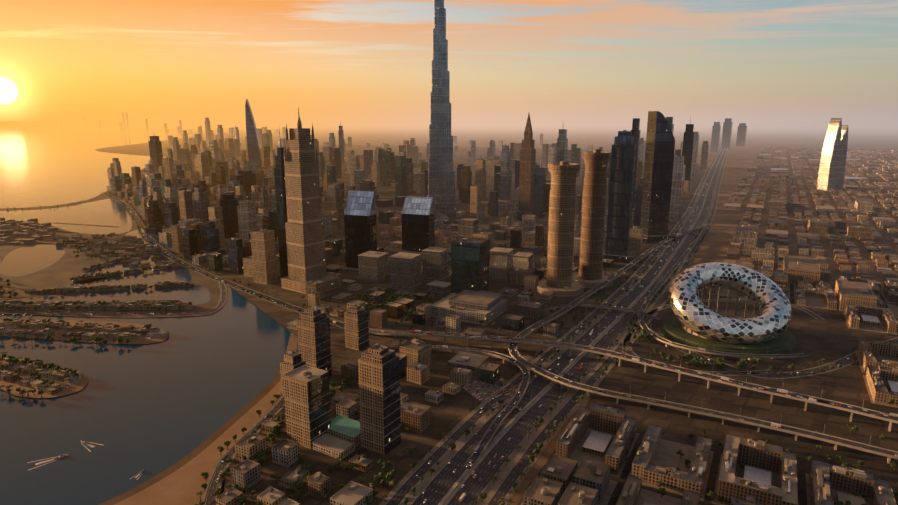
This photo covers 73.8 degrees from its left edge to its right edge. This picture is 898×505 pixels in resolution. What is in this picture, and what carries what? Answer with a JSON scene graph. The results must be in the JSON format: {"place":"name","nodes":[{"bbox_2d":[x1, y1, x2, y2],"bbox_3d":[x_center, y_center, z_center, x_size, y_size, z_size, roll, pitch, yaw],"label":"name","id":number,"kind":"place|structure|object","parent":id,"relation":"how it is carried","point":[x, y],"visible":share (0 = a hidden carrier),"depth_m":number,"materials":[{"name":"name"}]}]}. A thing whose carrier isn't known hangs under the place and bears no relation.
{"place":"outdoors","nodes":[
{"label":"outdoors","id":0,"kind":"place"},
{"bbox_2d":[0,244,64,276],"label":"lagoon water","id":1,"kind":"structure","parent":0,"point":[24,261],"depth_m":1466.19,"materials":[{"name":"blue liquid"}]},
{"bbox_2d":[0,356,87,397],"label":"island sand","id":2,"kind":"structure","parent":0,"point":[80,384],"depth_m":770.90,"materials":[{"name":"beige sand"}]},
{"bbox_2d":[0,199,131,233],"bbox_3d":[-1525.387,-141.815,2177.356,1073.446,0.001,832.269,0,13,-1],"label":"lagoon water","id":3,"kind":"structure","parent":0,"point":[104,213],"depth_m":2111.07,"materials":[{"name":"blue liquid"}]},
{"bbox_2d":[60,223,117,226],"bbox_3d":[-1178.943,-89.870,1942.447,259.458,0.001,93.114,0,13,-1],"label":"bridge","id":4,"kind":"structure","parent":3,"relation":"on","point":[91,225],"depth_m":1929.95,"materials":[{"name":"concrete"}]},
{"bbox_2d":[0,319,167,343],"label":"island sand","id":5,"kind":"structure","parent":0,"point":[145,340],"depth_m":970.17,"materials":[{"name":"beige sand"}]},
{"bbox_2d":[8,285,210,304],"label":"lagoon water","id":6,"kind":"structure","parent":0,"point":[197,294],"depth_m":1167.59,"materials":[{"name":"blue liquid"}]},
{"bbox_2d":[0,280,226,314],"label":"ring road palm","id":7,"kind":"object","parent":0,"point":[220,304],"visible":0.67,"depth_m":1070.64,"materials":[{"name":"concrete"}]},
{"bbox_2d":[70,247,172,283],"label":"lagoon water","id":8,"kind":"structure","parent":0,"point":[116,266],"depth_m":1406.25,"materials":[{"name":"grey liquid"}]},
{"bbox_2d":[62,267,190,291],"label":"lagoon water","id":9,"kind":"structure","parent":0,"point":[149,277],"depth_m":1291.83,"materials":[{"name":"grey liquid"}]},
{"bbox_2d":[0,124,290,504],"bbox_3d":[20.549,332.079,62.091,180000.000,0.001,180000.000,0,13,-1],"label":"sea","id":10,"kind":"structure","parent":0,"point":[188,385],"depth_m":797.00,"materials":[{"name":"blue liquid"}]},
{"bbox_2d":[27,454,68,469],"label":"boat","id":11,"kind":"object","parent":10,"relation":"on","point":[61,456],"visible":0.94,"depth_m":606.47,"materials":[{"name":"white"}]},
{"bbox_2d":[80,440,101,451],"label":"boat","id":12,"kind":"object","parent":10,"relation":"on","point":[86,443],"visible":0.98,"depth_m":635.47,"materials":[{"name":"white"}]},
{"bbox_2d":[0,192,227,316],"bbox_3d":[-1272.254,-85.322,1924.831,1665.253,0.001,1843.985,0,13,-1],"label":"island","id":13,"kind":"structure","parent":10,"relation":"in","point":[63,270],"depth_m":1316.73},
{"bbox_2d":[0,218,192,394],"bbox_3d":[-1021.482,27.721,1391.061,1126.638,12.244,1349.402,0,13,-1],"label":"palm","id":14,"kind":"object","parent":13,"relation":"on","point":[45,329],"visible":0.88,"depth_m":1082.83,"materials":[{"name":"stone"}]},
{"bbox_2d":[122,112,128,130],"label":"bridge pylons","id":15,"kind":"object","parent":10,"relation":"on","point":[123,115],"visible":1,"depth_m":17013.23,"materials":[{"name":"concrete"}]},
{"bbox_2d":[124,229,171,247],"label":"lagoon water","id":16,"kind":"structure","parent":0,"point":[137,233],"depth_m":1737.79,"materials":[{"name":"grey liquid"}]},
{"bbox_2d":[99,357,283,504],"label":"shoreline","id":17,"kind":"structure","parent":0,"point":[215,435],"depth_m":624.05,"materials":[{"name":"brown sand"}]},
{"bbox_2d":[114,380,281,504],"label":"beach sand","id":18,"kind":"structure","parent":0,"point":[182,484],"depth_m":578.58,"materials":[{"name":"beige sand"}]},
{"bbox_2d":[104,193,344,327],"bbox_3d":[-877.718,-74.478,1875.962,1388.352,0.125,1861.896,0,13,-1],"label":"coast road","id":19,"kind":"structure","parent":0,"point":[200,271],"depth_m":1260.38,"materials":[{"name":"grey asphalt"}]},
{"bbox_2d":[202,395,284,504],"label":"beach road","id":20,"kind":"structure","parent":0,"point":[220,465],"depth_m":600.22,"materials":[{"name":"grey asphalt"}]},
{"bbox_2d":[219,287,519,504],"bbox_3d":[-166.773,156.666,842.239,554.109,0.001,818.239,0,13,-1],"label":"city ground","id":21,"kind":"structure","parent":0,"point":[450,411],"depth_m":681.77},
{"bbox_2d":[311,415,360,458],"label":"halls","id":22,"kind":"object","parent":21,"relation":"on","point":[341,436],"visible":0.79,"depth_m":629.68,"materials":[{"name":"concrete"}]},
{"bbox_2d":[280,304,401,454],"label":"apartment towers","id":23,"kind":"structure","parent":21,"relation":"on","point":[306,371],"depth_m":625.30,"materials":[{"name":"concrete"}]},
{"bbox_2d":[462,377,507,401],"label":"parking lot","id":24,"kind":"structure","parent":21,"relation":"on","point":[482,392],"depth_m":762.34,"materials":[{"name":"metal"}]},
{"bbox_2d":[137,144,704,357],"bbox_3d":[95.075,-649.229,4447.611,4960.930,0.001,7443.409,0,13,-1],"label":"city ground","id":25,"kind":"structure","parent":0,"point":[460,155],"depth_m":1316.73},
{"bbox_2d":[245,99,262,169],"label":"skyscraper","id":26,"kind":"structure","parent":25,"relation":"on","point":[254,150],"depth_m":3808.79,"materials":[{"name":"glass"}]},
{"bbox_2d":[274,130,287,277],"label":"slim tower","id":27,"kind":"structure","parent":25,"relation":"on","point":[280,191],"depth_m":1255.82,"materials":[{"name":"glass"}]},
{"bbox_2d":[281,107,341,293],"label":"gothic tower","id":28,"kind":"structure","parent":25,"relation":"on","point":[305,242],"depth_m":1182.90,"materials":[{"name":"concrete"}]},
{"bbox_2d":[339,190,376,273],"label":"office tower","id":29,"kind":"structure","parent":25,"relation":"on","point":[360,225],"depth_m":1333.58,"materials":[{"name":"glass"}]},
{"bbox_2d":[392,196,434,256],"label":"office tower","id":30,"kind":"structure","parent":25,"relation":"on","point":[418,231],"depth_m":1511.06,"materials":[{"name":"glass"}]},
{"bbox_2d":[427,0,459,219],"bbox_3d":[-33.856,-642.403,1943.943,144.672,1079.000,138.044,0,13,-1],"label":"skyscraper","id":31,"kind":"structure","parent":25,"relation":"on","point":[441,181],"depth_m":1987.26,"materials":[{"name":"glass"}]},
{"bbox_2d":[357,247,532,290],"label":"low-rise buildings","id":32,"kind":"structure","parent":25,"relation":"on","point":[405,271],"depth_m":1266.32,"materials":[{"name":"concrete"}]},
{"bbox_2d":[432,237,506,324],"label":"office building","id":33,"kind":"structure","parent":25,"relation":"on","point":[471,298],"depth_m":1087.59,"materials":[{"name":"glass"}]},
{"bbox_2d":[518,114,535,211],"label":"skyscraper","id":34,"kind":"structure","parent":25,"relation":"on","point":[527,164],"depth_m":2188.46,"materials":[{"name":"stone"}]},
{"bbox_2d":[536,161,584,296],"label":"round tower","id":35,"kind":"structure","parent":25,"relation":"on","point":[558,281],"depth_m":1162.41,"materials":[{"name":"concrete"}]},
{"bbox_2d":[573,149,612,287],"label":"round tower","id":36,"kind":"structure","parent":25,"relation":"on","point":[590,274],"depth_m":1217.10,"materials":[{"name":"concrete"}]},
{"bbox_2d":[603,130,636,263],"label":"slim glass tower","id":37,"kind":"structure","parent":25,"relation":"on","point":[621,182],"depth_m":1415.74,"materials":[{"name":"glass"}]},
{"bbox_2d":[640,111,675,242],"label":"skyscraper","id":38,"kind":"structure","parent":25,"relation":"on","point":[658,172],"depth_m":1658.24,"materials":[{"name":"glass"}]},
{"bbox_2d":[0,121,897,504],"bbox_3d":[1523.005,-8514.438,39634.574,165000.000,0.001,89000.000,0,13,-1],"label":"ground","id":39,"kind":"structure","parent":0,"point":[788,135],"depth_m":9067.33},
{"bbox_2d":[40,117,182,134],"bbox_3d":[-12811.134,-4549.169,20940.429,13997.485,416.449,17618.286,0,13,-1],"label":"distant skyscrapers","id":40,"kind":"structure","parent":39,"relation":"on","point":[121,125],"depth_m":16998.96,"materials":[{"name":"stone"}]},
{"bbox_2d":[138,125,693,403],"bbox_3d":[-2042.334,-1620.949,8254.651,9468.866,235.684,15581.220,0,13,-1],"label":"city blocks","id":41,"kind":"structure","parent":39,"relation":"on","point":[414,354],"depth_m":1838.26,"materials":[{"name":"concrete"}]},
{"bbox_2d":[148,116,746,245],"bbox_3d":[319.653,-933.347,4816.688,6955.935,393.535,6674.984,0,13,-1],"label":"skyscrapers","id":42,"kind":"structure","parent":39,"relation":"on","point":[240,219],"depth_m":2398.26,"materials":[{"name":"stone"}]},
{"bbox_2d":[0,192,897,504],"bbox_3d":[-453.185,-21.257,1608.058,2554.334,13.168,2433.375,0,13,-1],"label":"trees","id":43,"kind":"object","parent":39,"relation":"on","point":[262,456],"visible":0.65,"depth_m":813.57,"materials":[{"name":"green plant"}]},
{"bbox_2d":[390,344,529,468],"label":"highway ramp","id":44,"kind":"structure","parent":39,"relation":"on","point":[487,437],"depth_m":719.35,"materials":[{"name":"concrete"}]},
{"bbox_2d":[106,158,877,504],"bbox_3d":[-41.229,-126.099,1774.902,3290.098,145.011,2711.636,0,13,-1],"label":"buildings","id":45,"kind":"structure","parent":39,"relation":"on","point":[260,264],"depth_m":1232.37,"materials":[{"name":"stone"}]},
{"bbox_2d":[544,304,661,319],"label":"flyover ramp","id":46,"kind":"structure","parent":39,"relation":"on","point":[611,307],"depth_m":1069.68,"materials":[{"name":"concrete"}]},
{"bbox_2d":[344,327,897,431],"bbox_3d":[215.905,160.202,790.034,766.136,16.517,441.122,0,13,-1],"label":"elevated highway","id":47,"kind":"structure","parent":39,"relation":"on","point":[745,385],"depth_m":797.42,"materials":[{"name":"concrete"}]},
{"bbox_2d":[509,227,897,463],"bbox_3d":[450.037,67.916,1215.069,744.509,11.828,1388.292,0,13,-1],"label":"elevated road","id":48,"kind":"structure","parent":39,"relation":"on","point":[759,423],"depth_m":715.47,"materials":[{"name":"concrete"}]},
{"bbox_2d":[0,183,897,502],"bbox_3d":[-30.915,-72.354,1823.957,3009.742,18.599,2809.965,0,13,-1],"label":"vehicles","id":49,"kind":"object","parent":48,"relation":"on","point":[776,425],"visible":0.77,"depth_m":772.88,"materials":[{"name":"white paint"}]},
{"bbox_2d":[517,284,897,504],"bbox_3d":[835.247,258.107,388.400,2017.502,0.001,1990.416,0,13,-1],"label":"quarter streets","id":50,"kind":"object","parent":39,"relation":"on","point":[832,335],"depth_m":735.18,"materials":[{"name":"grey asphalt"}]},
{"bbox_2d":[521,266,897,504],"bbox_3d":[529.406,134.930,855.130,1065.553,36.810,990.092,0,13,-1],"label":"low-rise buildings","id":51,"kind":"structure","parent":50,"relation":"on","point":[594,442],"depth_m":578.61,"materials":[{"name":"concrete"}]},
{"bbox_2d":[658,262,796,353],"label":"ring-shaped building","id":52,"kind":"structure","parent":50,"relation":"on","point":[696,321],"depth_m":921.57,"materials":[{"name":"metal"}]},
{"bbox_2d":[638,236,808,359],"bbox_3d":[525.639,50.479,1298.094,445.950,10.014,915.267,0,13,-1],"label":"flyover","id":53,"kind":"object","parent":39,"relation":"on","point":[666,341],"visible":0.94,"depth_m":903.07,"materials":[{"name":"concrete"}]},
{"bbox_2d":[723,174,897,289],"bbox_3d":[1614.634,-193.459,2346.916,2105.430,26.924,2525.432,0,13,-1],"label":"low-rise buildings","id":54,"kind":"structure","parent":39,"relation":"on","point":[884,221],"depth_m":1929.40,"materials":[{"name":"concrete"}]},
{"bbox_2d":[746,147,897,181],"bbox_3d":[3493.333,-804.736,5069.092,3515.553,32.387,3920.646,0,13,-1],"label":"distant buildings","id":55,"kind":"structure","parent":39,"relation":"on","point":[880,155],"depth_m":4476.61,"materials":[{"name":"concrete"}]},
{"bbox_2d":[817,118,847,190],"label":"skyscraper","id":56,"kind":"structure","parent":39,"relation":"on","point":[832,164],"depth_m":2856.64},
{"bbox_2d":[0,0,897,120],"label":"sky","id":57,"kind":"structure","parent":0,"point":[65,60],"materials":[{"name":"orange"}]},
{"bbox_2d":[379,144,730,504],"bbox_3d":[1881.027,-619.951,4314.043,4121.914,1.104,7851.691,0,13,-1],"label":"highway road","id":58,"kind":"structure","parent":0,"point":[443,478],"depth_m":724.84,"materials":[{"name":"grey asphalt"}]},
{"bbox_2d":[387,184,870,504],"bbox_3d":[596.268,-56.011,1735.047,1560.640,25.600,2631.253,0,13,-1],"label":"cars","id":59,"kind":"object","parent":58,"relation":"on","point":[600,335],"visible":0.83,"depth_m":861.72,"materials":[{"name":"silver metal"}]},
{"bbox_2d":[622,299,824,375],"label":"ring road","id":60,"kind":"structure","parent":0,"point":[733,373],"depth_m":952.22,"materials":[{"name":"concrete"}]},
{"bbox_2d":[626,321,897,378],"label":"road","id":61,"kind":"structure","parent":0,"point":[844,361],"depth_m":832.78,"materials":[{"name":"grey asphalt"}]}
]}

